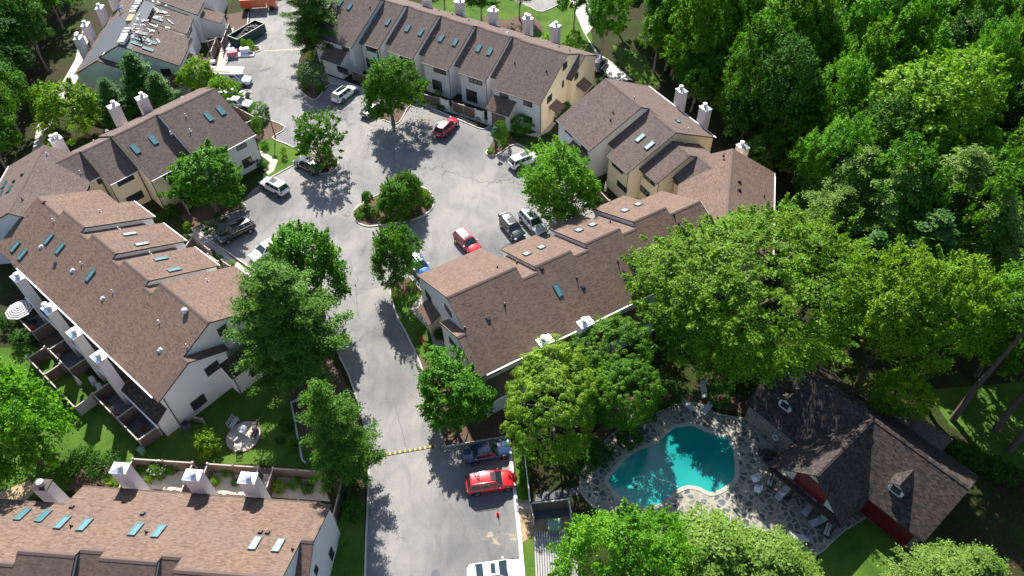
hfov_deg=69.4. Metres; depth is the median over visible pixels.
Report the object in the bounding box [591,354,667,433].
tufted tree
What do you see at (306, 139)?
maple tree
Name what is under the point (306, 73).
tree
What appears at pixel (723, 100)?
woodland tree
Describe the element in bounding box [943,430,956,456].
hedge shrub
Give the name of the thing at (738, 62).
woodland tree
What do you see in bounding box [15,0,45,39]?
woodland tree
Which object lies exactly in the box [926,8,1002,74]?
woodland tree
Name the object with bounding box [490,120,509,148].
shrub
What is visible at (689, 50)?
woodland tree
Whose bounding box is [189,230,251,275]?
footpath
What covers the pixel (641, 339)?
tufted tree
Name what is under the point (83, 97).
birch tree
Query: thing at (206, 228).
shrub
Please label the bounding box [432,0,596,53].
lawn
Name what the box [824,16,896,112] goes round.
woodland tree
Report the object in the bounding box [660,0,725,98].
woodland tree
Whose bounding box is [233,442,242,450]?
chair
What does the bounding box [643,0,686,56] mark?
woodland tree
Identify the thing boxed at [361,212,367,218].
shrub
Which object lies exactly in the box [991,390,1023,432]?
tall tree
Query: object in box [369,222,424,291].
maple tree
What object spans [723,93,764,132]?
woodland tree
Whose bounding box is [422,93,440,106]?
patio fence
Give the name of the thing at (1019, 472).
hedge shrub
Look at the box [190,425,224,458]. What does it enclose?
shrub
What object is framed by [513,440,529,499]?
lawn
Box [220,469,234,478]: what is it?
shrub
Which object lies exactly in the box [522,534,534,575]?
lawn
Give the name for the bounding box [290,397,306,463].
timber edging
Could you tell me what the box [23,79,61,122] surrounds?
birch tree
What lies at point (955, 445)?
hedge shrub
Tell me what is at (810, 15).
woodland tree
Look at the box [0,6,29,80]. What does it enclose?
woodland tree
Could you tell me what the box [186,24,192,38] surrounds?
window
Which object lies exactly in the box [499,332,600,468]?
tufted tree
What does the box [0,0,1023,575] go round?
ground
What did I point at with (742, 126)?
woodland tree
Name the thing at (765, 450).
round table
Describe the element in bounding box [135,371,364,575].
lawn
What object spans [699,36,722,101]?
woodland tree
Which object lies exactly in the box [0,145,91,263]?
corner house
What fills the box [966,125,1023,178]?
woodland tree
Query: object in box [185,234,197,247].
patio fence
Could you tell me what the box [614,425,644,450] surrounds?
understorey shrub
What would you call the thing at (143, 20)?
roofing scraps
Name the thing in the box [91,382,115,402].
patio fence
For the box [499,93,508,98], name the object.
window
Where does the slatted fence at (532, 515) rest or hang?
on the dirt patch at (527, 529)
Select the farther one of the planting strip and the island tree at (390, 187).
the planting strip
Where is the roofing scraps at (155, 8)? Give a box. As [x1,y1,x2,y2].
[149,0,169,17]
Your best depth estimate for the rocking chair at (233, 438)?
73.16 m
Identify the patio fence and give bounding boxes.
[19,319,56,341]
[47,340,90,377]
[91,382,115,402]
[92,394,162,448]
[116,404,142,425]
[179,199,189,214]
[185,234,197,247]
[194,237,213,257]
[206,37,219,49]
[207,253,221,268]
[210,38,218,58]
[220,22,231,51]
[221,259,230,267]
[231,104,257,129]
[351,70,367,82]
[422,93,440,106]
[452,100,475,118]
[596,192,609,203]
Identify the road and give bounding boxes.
[194,0,594,575]
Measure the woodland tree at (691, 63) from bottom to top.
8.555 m
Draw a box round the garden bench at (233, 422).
[225,414,239,430]
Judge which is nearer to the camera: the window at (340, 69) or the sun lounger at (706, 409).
the sun lounger at (706, 409)
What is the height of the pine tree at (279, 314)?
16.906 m
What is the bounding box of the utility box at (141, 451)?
[135,446,146,455]
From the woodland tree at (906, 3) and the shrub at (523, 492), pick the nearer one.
the shrub at (523, 492)
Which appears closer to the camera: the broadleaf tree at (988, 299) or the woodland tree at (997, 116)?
the broadleaf tree at (988, 299)
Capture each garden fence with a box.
[26,345,75,409]
[43,362,66,381]
[74,394,97,415]
[118,457,197,492]
[204,462,263,480]
[265,466,345,523]
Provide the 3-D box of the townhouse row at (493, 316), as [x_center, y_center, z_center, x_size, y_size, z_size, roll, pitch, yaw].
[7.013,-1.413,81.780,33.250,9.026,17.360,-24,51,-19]
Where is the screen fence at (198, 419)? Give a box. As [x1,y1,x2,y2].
[191,415,205,424]
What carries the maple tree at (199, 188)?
on the mulch bed at (197, 216)
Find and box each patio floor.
[24,314,44,330]
[40,330,63,348]
[59,349,83,367]
[102,393,132,414]
[126,414,163,438]
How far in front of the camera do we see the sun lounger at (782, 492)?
68.18 m
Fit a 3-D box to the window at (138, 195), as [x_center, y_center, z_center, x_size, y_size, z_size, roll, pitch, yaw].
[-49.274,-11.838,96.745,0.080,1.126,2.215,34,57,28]
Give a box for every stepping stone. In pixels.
[152,479,159,485]
[169,483,177,490]
[220,487,228,494]
[296,493,303,499]
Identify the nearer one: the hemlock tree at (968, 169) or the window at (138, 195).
the hemlock tree at (968, 169)
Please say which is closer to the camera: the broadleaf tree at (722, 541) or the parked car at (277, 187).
the broadleaf tree at (722, 541)
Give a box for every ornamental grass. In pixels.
[240,39,246,46]
[247,39,254,50]
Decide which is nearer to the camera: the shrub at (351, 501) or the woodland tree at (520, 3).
the shrub at (351, 501)
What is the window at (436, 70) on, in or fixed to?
in the townhouse row at (495, 70)
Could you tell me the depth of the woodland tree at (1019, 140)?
88.33 m
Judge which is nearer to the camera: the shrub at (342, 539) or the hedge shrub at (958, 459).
the shrub at (342, 539)
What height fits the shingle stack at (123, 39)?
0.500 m
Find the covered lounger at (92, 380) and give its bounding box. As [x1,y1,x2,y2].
[88,375,97,385]
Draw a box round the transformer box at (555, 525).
[547,518,561,532]
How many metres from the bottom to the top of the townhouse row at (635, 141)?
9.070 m
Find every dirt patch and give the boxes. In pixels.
[0,480,33,499]
[518,499,534,541]
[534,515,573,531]
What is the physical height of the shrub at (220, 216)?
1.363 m
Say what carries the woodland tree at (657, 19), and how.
on the lawn at (636, 66)
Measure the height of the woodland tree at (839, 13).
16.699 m
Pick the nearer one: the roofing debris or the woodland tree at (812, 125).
the woodland tree at (812, 125)
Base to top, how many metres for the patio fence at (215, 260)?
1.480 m
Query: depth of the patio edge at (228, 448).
73.60 m
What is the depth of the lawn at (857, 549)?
64.73 m
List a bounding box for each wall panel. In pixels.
[440,97,449,110]
[475,108,484,120]
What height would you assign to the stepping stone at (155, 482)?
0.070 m
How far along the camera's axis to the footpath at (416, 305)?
83.91 m
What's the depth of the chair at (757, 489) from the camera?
68.40 m
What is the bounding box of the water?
[608,426,734,506]
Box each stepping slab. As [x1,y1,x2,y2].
[535,492,541,501]
[542,491,548,500]
[549,491,554,498]
[555,489,561,497]
[562,488,568,496]
[569,487,575,495]
[576,487,580,494]
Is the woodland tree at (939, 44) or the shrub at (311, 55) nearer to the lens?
the woodland tree at (939, 44)
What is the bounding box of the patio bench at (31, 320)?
[26,318,36,323]
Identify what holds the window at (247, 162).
in the townhouse row at (124, 161)
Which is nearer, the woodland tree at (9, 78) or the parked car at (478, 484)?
the parked car at (478, 484)
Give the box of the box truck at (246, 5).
[239,0,277,11]
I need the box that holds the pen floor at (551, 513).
[533,508,568,519]
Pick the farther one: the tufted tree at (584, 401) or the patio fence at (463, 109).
the patio fence at (463, 109)
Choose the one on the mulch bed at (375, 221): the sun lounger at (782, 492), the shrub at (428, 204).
the shrub at (428, 204)
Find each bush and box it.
[540,32,549,40]
[564,29,581,49]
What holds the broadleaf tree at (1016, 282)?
on the ground at (986, 510)
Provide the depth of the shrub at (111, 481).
69.34 m
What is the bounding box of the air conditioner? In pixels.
[180,419,192,431]
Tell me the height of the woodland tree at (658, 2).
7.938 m
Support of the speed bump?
on the road
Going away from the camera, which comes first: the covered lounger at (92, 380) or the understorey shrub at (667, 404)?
the understorey shrub at (667, 404)
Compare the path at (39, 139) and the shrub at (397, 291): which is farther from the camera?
the path at (39, 139)
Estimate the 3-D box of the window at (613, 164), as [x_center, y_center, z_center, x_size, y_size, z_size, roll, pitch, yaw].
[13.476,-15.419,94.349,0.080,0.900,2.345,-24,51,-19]
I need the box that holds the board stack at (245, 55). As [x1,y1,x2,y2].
[236,52,254,56]
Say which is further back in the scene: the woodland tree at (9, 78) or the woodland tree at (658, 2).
the woodland tree at (658, 2)
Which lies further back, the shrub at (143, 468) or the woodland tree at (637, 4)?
the woodland tree at (637, 4)
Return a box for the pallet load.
[226,49,238,57]
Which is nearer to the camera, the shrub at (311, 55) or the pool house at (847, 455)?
the pool house at (847, 455)
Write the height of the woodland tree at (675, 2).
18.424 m
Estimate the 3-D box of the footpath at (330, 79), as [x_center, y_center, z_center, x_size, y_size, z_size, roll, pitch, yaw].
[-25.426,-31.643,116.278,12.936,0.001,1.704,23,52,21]
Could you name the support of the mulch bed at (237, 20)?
on the ground at (986, 510)
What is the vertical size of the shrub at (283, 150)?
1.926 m
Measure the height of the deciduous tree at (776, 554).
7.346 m
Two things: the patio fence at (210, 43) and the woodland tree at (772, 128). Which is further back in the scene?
the patio fence at (210, 43)
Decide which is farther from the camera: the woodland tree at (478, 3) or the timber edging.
the woodland tree at (478, 3)
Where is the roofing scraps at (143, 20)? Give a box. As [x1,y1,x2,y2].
[132,7,169,31]
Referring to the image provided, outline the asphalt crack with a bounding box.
[379,401,405,446]
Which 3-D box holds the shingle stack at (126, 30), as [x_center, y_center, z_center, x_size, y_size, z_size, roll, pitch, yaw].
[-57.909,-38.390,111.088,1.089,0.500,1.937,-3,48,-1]
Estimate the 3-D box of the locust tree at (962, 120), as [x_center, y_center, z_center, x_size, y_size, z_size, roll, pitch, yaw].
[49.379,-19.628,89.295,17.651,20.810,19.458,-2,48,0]
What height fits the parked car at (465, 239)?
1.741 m
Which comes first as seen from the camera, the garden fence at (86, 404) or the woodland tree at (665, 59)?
the garden fence at (86, 404)
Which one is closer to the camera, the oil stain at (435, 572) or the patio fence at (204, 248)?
the oil stain at (435, 572)
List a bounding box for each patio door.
[366,58,375,67]
[432,79,442,91]
[466,89,477,103]
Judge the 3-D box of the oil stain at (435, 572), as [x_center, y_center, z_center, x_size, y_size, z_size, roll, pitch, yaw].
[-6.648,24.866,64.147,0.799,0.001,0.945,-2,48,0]
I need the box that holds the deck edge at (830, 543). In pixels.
[579,402,866,558]
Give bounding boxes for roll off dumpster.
[227,20,266,47]
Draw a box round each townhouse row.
[0,190,263,435]
[0,462,340,575]
[48,87,262,208]
[73,0,227,102]
[316,0,597,132]
[417,191,730,415]
[555,77,749,199]
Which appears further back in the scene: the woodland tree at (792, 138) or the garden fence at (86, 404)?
the woodland tree at (792, 138)
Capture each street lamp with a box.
[264,107,275,136]
[492,127,496,148]
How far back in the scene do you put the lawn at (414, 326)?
83.47 m
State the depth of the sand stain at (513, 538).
66.27 m
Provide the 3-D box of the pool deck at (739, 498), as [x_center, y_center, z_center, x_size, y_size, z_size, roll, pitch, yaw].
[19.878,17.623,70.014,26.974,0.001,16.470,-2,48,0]
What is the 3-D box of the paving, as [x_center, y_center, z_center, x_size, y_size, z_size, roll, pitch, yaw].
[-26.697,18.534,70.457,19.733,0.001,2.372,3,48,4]
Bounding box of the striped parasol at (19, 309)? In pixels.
[5,300,32,318]
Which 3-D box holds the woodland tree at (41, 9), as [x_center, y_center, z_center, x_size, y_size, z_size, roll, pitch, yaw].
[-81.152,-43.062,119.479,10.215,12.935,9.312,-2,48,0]
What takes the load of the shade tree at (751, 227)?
on the ground at (986, 510)
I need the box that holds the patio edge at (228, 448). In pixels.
[225,420,261,452]
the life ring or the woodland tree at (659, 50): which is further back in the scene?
the woodland tree at (659, 50)
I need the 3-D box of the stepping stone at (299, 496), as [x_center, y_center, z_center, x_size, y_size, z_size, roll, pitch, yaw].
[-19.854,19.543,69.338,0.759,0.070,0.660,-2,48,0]
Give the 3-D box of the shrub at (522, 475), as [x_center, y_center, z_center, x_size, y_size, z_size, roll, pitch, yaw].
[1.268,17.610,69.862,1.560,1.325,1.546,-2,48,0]
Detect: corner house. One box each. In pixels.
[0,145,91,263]
[677,149,775,288]
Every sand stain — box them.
[421,112,434,122]
[481,531,518,549]
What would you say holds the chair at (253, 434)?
on the round patio
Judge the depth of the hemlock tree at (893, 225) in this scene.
77.11 m
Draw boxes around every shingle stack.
[117,33,129,44]
[121,28,131,34]
[125,14,134,22]
[129,5,139,13]
[134,0,143,5]
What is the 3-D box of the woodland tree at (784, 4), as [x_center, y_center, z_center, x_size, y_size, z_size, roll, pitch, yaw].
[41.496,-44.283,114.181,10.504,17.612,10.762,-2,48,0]
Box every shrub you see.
[0,307,24,331]
[7,328,35,352]
[48,459,77,489]
[65,443,96,472]
[82,447,125,483]
[103,476,119,487]
[135,465,147,477]
[143,475,153,483]
[153,212,166,222]
[161,203,176,216]
[165,459,180,475]
[171,208,181,216]
[182,221,190,229]
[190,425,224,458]
[200,220,218,235]
[208,475,220,486]
[213,211,225,222]
[214,253,223,260]
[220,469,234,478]
[228,194,243,209]
[230,478,237,486]
[248,101,269,118]
[250,116,263,132]
[259,140,269,149]
[261,161,268,168]
[271,479,287,495]
[274,435,285,444]
[278,416,295,432]
[280,147,286,156]
[286,436,299,452]
[287,477,302,491]
[299,480,314,494]
[306,52,315,58]
[314,79,324,91]
[320,155,337,169]
[336,479,362,503]
[339,494,367,525]
[339,536,347,545]
[355,213,362,220]
[361,190,373,204]
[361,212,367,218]
[367,205,379,218]
[380,216,386,222]
[391,288,404,301]
[406,280,415,290]
[422,188,431,198]
[422,341,432,349]
[424,201,431,208]
[433,328,443,339]
[434,89,442,96]
[487,146,494,154]
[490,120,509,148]
[510,114,531,135]
[517,468,533,482]
[517,486,527,500]
[521,453,530,462]
[561,102,571,112]
[568,451,599,477]
[584,437,615,468]
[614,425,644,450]
[631,393,661,423]
[659,379,687,410]
[702,380,736,410]
[727,133,762,159]
[735,370,762,398]
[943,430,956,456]
[944,436,969,459]
[952,439,976,463]
[958,443,988,470]
[966,448,994,477]
[976,454,1006,478]
[985,457,1015,485]
[996,463,1023,486]
[997,110,1023,138]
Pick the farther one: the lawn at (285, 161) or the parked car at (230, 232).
the lawn at (285, 161)
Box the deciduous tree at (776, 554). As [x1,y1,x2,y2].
[739,522,824,575]
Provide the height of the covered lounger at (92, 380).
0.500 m
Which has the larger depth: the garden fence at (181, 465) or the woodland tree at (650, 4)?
the woodland tree at (650, 4)
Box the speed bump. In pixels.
[386,445,436,455]
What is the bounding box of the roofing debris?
[234,24,259,38]
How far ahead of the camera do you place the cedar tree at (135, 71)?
107.57 m
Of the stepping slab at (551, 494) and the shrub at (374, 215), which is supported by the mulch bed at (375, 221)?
the shrub at (374, 215)
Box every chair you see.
[138,415,148,423]
[227,433,238,443]
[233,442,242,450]
[249,428,258,439]
[251,419,257,430]
[750,472,760,484]
[753,485,762,494]
[762,452,771,464]
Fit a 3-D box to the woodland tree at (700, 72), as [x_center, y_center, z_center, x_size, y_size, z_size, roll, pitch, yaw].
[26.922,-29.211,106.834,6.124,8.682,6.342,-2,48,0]
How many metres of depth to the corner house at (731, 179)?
88.15 m
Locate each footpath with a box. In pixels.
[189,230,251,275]
[216,28,233,67]
[260,150,277,174]
[320,74,364,92]
[410,295,443,347]
[413,98,491,125]
[510,122,555,136]
[520,503,528,508]
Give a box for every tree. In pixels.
[0,0,55,71]
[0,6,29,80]
[0,32,35,91]
[0,45,19,93]
[0,62,29,131]
[0,81,23,150]
[0,107,25,169]
[0,356,81,488]
[4,0,46,54]
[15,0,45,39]
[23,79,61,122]
[30,77,104,145]
[42,0,84,29]
[94,76,139,129]
[116,50,173,117]
[141,70,181,113]
[156,138,246,214]
[173,53,215,89]
[206,71,247,104]
[219,253,357,396]
[266,218,355,317]
[279,0,339,56]
[291,106,347,170]
[294,377,386,494]
[295,58,328,93]
[360,51,431,125]
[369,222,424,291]
[376,175,423,221]
[377,192,396,214]
[396,167,425,207]
[414,343,501,436]
[465,0,500,21]
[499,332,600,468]
[510,0,534,19]
[517,134,604,225]
[546,496,709,575]
[554,0,586,29]
[559,312,658,398]
[584,0,631,58]
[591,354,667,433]
[614,0,643,20]
[620,192,887,394]
[638,0,687,72]
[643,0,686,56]
[648,0,662,22]
[648,22,683,70]
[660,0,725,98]
[661,29,688,79]
[665,0,695,75]
[669,36,706,67]
[671,43,703,84]
[681,51,703,103]
[681,62,719,111]
[688,0,739,76]
[692,53,727,100]
[694,52,736,102]
[698,0,787,48]
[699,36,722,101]
[709,78,735,130]
[715,67,752,94]
[718,88,749,134]
[720,0,796,139]
[721,0,766,69]
[722,96,778,139]
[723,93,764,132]
[734,0,848,102]
[745,130,789,169]
[753,30,830,168]
[754,114,785,158]
[759,91,797,144]
[770,124,805,172]
[774,0,806,42]
[775,184,870,286]
[777,143,894,253]
[780,129,814,182]
[782,106,826,173]
[783,0,831,95]
[788,110,881,189]
[792,156,841,201]
[794,128,836,166]
[797,157,835,211]
[805,0,861,95]
[809,230,892,322]
[814,82,898,132]
[815,43,876,133]
[815,233,955,389]
[823,0,894,112]
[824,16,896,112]
[825,161,936,287]
[826,151,900,217]
[830,0,896,32]
[836,87,934,171]
[850,0,904,74]
[858,365,940,420]
[861,40,1013,163]
[863,117,965,234]
[870,207,965,330]
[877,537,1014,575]
[880,243,1020,388]
[884,0,944,75]
[887,0,956,62]
[892,0,914,17]
[893,81,951,157]
[894,19,955,79]
[922,143,997,262]
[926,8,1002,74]
[937,0,985,44]
[937,0,1022,49]
[943,141,1023,180]
[945,194,1023,336]
[949,47,1014,139]
[949,287,1023,422]
[952,254,1023,381]
[953,159,1016,280]
[957,6,1023,114]
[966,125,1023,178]
[967,19,1023,98]
[981,136,1023,246]
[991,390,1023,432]
[997,0,1023,58]
[1006,428,1023,452]
[1010,79,1023,145]
[1010,117,1023,181]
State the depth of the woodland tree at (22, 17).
114.14 m
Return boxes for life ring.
[772,434,778,440]
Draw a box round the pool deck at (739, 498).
[581,403,865,555]
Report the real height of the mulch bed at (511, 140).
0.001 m
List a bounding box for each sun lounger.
[681,396,694,412]
[700,381,706,397]
[700,399,713,416]
[765,469,777,488]
[774,485,790,502]
[787,531,809,541]
[801,497,816,516]
[808,515,827,528]
[821,520,832,538]
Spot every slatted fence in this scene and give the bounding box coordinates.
[529,502,534,526]
[530,497,571,520]
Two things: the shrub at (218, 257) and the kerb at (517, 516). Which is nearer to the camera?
the kerb at (517, 516)
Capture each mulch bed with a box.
[61,464,118,491]
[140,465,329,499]
[175,197,244,229]
[214,11,249,48]
[245,120,283,141]
[281,356,363,504]
[297,71,329,98]
[310,154,337,172]
[355,188,432,224]
[380,98,411,122]
[390,278,418,295]
[419,354,506,445]
[482,12,544,32]
[487,130,515,154]
[582,395,748,466]
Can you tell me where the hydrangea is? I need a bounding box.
[146,458,168,483]
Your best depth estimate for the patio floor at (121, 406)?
76.71 m
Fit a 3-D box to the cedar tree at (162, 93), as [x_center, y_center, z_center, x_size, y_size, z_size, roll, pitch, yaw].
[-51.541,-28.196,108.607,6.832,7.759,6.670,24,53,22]
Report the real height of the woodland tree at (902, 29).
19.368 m
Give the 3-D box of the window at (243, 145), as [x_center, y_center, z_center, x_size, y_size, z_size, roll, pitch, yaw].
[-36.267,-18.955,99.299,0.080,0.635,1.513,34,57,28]
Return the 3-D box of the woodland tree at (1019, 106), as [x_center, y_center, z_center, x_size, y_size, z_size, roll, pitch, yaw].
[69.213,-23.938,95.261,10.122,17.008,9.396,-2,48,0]
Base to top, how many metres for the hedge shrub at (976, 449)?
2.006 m
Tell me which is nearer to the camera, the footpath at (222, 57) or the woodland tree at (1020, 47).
the woodland tree at (1020, 47)
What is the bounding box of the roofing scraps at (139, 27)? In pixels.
[129,26,151,44]
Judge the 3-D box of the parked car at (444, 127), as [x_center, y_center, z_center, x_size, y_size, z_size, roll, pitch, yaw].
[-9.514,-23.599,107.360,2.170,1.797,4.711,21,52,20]
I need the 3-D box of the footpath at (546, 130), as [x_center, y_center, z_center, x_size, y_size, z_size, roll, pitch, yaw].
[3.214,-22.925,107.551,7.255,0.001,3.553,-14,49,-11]
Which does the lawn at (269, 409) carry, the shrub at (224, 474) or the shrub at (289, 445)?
the shrub at (289, 445)
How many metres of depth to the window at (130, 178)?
94.61 m
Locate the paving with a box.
[139,470,329,500]
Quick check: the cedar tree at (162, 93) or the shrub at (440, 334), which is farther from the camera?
the cedar tree at (162, 93)
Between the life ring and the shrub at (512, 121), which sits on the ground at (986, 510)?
the shrub at (512, 121)
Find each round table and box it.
[95,382,101,389]
[238,425,246,433]
[761,448,772,458]
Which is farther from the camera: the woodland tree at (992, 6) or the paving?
the woodland tree at (992, 6)
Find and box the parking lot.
[513,0,560,10]
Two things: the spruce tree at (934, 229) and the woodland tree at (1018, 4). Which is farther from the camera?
the woodland tree at (1018, 4)
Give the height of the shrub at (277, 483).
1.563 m
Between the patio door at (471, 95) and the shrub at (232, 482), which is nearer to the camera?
the shrub at (232, 482)
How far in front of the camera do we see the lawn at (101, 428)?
75.58 m
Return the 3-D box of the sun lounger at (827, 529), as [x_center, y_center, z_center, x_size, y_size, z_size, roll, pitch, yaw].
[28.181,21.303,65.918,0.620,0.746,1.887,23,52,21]
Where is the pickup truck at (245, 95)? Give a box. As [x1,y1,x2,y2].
[219,87,249,98]
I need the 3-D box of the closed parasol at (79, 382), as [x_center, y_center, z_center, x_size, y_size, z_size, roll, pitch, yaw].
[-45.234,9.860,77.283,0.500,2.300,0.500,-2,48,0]
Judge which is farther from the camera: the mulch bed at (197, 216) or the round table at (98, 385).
the mulch bed at (197, 216)
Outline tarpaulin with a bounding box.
[135,30,147,35]
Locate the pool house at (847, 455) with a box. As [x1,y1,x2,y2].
[745,353,978,549]
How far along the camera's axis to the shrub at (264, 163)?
102.45 m
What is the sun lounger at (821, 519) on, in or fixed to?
on the pool deck at (739, 498)
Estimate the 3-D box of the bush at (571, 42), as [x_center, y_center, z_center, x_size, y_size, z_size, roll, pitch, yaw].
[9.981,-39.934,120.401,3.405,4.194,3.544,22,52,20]
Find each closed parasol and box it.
[74,376,85,390]
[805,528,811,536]
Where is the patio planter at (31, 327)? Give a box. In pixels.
[24,325,33,330]
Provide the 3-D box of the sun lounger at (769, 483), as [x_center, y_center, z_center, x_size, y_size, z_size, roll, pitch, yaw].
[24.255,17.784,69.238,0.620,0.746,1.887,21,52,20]
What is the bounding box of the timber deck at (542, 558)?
[534,531,578,575]
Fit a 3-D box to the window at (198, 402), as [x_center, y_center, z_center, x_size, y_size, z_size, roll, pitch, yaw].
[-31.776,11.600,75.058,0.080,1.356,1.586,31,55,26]
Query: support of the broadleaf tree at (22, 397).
on the lawn at (41, 472)
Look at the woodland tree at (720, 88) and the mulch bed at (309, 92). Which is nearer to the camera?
the woodland tree at (720, 88)
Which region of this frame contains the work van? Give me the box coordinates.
[211,66,251,87]
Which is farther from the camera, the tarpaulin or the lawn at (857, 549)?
the tarpaulin
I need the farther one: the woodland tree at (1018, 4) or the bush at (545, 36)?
the bush at (545, 36)
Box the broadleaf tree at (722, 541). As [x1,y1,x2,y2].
[636,502,759,575]
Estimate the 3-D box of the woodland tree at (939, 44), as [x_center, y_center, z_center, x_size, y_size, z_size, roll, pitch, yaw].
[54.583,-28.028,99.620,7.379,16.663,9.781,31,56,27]
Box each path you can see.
[32,30,87,151]
[570,0,631,79]
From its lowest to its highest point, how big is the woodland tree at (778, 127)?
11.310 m
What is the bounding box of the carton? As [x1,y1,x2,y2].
[239,46,250,52]
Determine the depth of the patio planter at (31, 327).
83.54 m
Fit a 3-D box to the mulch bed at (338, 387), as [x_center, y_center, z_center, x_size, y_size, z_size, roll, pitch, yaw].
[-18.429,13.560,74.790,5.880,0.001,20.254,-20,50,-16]
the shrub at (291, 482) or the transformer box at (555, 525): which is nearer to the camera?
the transformer box at (555, 525)
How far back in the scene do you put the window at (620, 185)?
95.35 m
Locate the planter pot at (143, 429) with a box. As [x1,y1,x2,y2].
[139,425,146,433]
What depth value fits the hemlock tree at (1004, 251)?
75.15 m
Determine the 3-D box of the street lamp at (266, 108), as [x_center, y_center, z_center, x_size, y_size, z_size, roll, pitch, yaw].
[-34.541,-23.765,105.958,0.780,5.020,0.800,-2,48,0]
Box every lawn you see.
[0,346,136,462]
[0,451,88,499]
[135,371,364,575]
[258,138,311,176]
[393,290,445,356]
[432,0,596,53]
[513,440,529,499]
[520,144,537,151]
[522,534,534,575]
[613,45,659,84]
[816,518,916,575]
[926,382,1023,469]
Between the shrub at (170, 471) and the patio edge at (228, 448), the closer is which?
the shrub at (170, 471)
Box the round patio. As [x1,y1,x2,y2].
[226,421,259,450]
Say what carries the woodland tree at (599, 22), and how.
on the gravel path at (612, 70)
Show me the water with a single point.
(679, 457)
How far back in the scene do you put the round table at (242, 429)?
73.60 m
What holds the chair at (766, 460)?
on the pool deck at (739, 498)
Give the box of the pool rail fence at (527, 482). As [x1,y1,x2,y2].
[524,455,530,506]
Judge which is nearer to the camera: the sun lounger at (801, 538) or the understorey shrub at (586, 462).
the sun lounger at (801, 538)
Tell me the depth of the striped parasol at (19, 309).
82.79 m
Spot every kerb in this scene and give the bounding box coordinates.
[192,3,559,575]
[507,434,524,575]
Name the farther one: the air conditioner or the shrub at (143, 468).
the air conditioner
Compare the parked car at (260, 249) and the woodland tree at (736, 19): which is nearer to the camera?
the parked car at (260, 249)
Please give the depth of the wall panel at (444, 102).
110.89 m
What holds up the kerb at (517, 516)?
on the ground at (986, 510)
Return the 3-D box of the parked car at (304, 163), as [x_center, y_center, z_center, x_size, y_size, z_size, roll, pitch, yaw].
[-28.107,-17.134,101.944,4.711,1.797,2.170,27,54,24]
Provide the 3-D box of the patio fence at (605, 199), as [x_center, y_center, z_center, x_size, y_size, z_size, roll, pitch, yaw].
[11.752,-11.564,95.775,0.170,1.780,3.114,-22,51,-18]
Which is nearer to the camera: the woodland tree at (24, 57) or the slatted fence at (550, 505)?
the slatted fence at (550, 505)
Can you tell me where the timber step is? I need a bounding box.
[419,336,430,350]
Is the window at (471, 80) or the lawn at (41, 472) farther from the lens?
the window at (471, 80)
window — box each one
[117,175,134,186]
[125,190,144,201]
[160,69,171,74]
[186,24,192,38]
[190,394,206,410]
[204,360,220,376]
[217,324,227,336]
[236,142,246,150]
[242,156,252,168]
[249,367,258,376]
[314,564,318,575]
[328,546,334,560]
[337,65,348,74]
[366,46,377,53]
[425,289,431,301]
[433,67,445,74]
[444,303,451,317]
[449,337,456,351]
[469,78,481,85]
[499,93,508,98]
[523,100,531,107]
[547,93,551,103]
[612,162,622,174]
[617,180,626,193]
[640,185,649,196]
[642,174,654,186]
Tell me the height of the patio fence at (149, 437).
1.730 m
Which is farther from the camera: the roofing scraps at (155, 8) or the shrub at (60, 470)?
the roofing scraps at (155, 8)
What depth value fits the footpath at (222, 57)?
122.77 m
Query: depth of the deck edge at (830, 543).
68.41 m
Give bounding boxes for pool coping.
[604,422,738,510]
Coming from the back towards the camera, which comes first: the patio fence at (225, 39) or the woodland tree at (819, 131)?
the patio fence at (225, 39)
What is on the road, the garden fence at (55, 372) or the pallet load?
the pallet load
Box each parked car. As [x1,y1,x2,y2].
[215,216,255,244]
[226,95,252,110]
[247,237,274,261]
[258,176,289,197]
[293,156,323,175]
[330,84,357,103]
[359,100,384,118]
[412,252,430,278]
[433,116,458,137]
[452,227,481,253]
[462,438,511,465]
[465,468,515,496]
[467,556,522,575]
[498,211,525,241]
[507,151,538,170]
[517,206,547,235]
[595,57,607,73]
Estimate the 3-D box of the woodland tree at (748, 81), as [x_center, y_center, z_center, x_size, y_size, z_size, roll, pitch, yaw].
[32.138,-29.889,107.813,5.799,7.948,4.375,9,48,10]
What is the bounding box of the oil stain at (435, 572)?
[431,570,439,575]
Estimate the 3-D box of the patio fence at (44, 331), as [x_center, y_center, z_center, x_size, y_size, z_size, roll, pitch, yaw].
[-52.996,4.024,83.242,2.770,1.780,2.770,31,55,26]
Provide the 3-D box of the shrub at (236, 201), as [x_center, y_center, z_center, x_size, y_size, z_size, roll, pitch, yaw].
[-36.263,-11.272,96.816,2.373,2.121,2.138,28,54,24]
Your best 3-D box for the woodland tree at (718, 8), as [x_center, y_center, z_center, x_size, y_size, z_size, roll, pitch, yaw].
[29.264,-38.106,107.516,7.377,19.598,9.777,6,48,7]
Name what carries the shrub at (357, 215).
on the mulch bed at (375, 221)
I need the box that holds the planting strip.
[456,116,477,125]
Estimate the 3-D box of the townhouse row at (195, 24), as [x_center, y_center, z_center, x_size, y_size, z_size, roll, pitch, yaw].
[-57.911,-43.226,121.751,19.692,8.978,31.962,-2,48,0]
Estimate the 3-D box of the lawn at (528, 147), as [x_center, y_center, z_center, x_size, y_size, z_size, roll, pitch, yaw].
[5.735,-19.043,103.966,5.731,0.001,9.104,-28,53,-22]

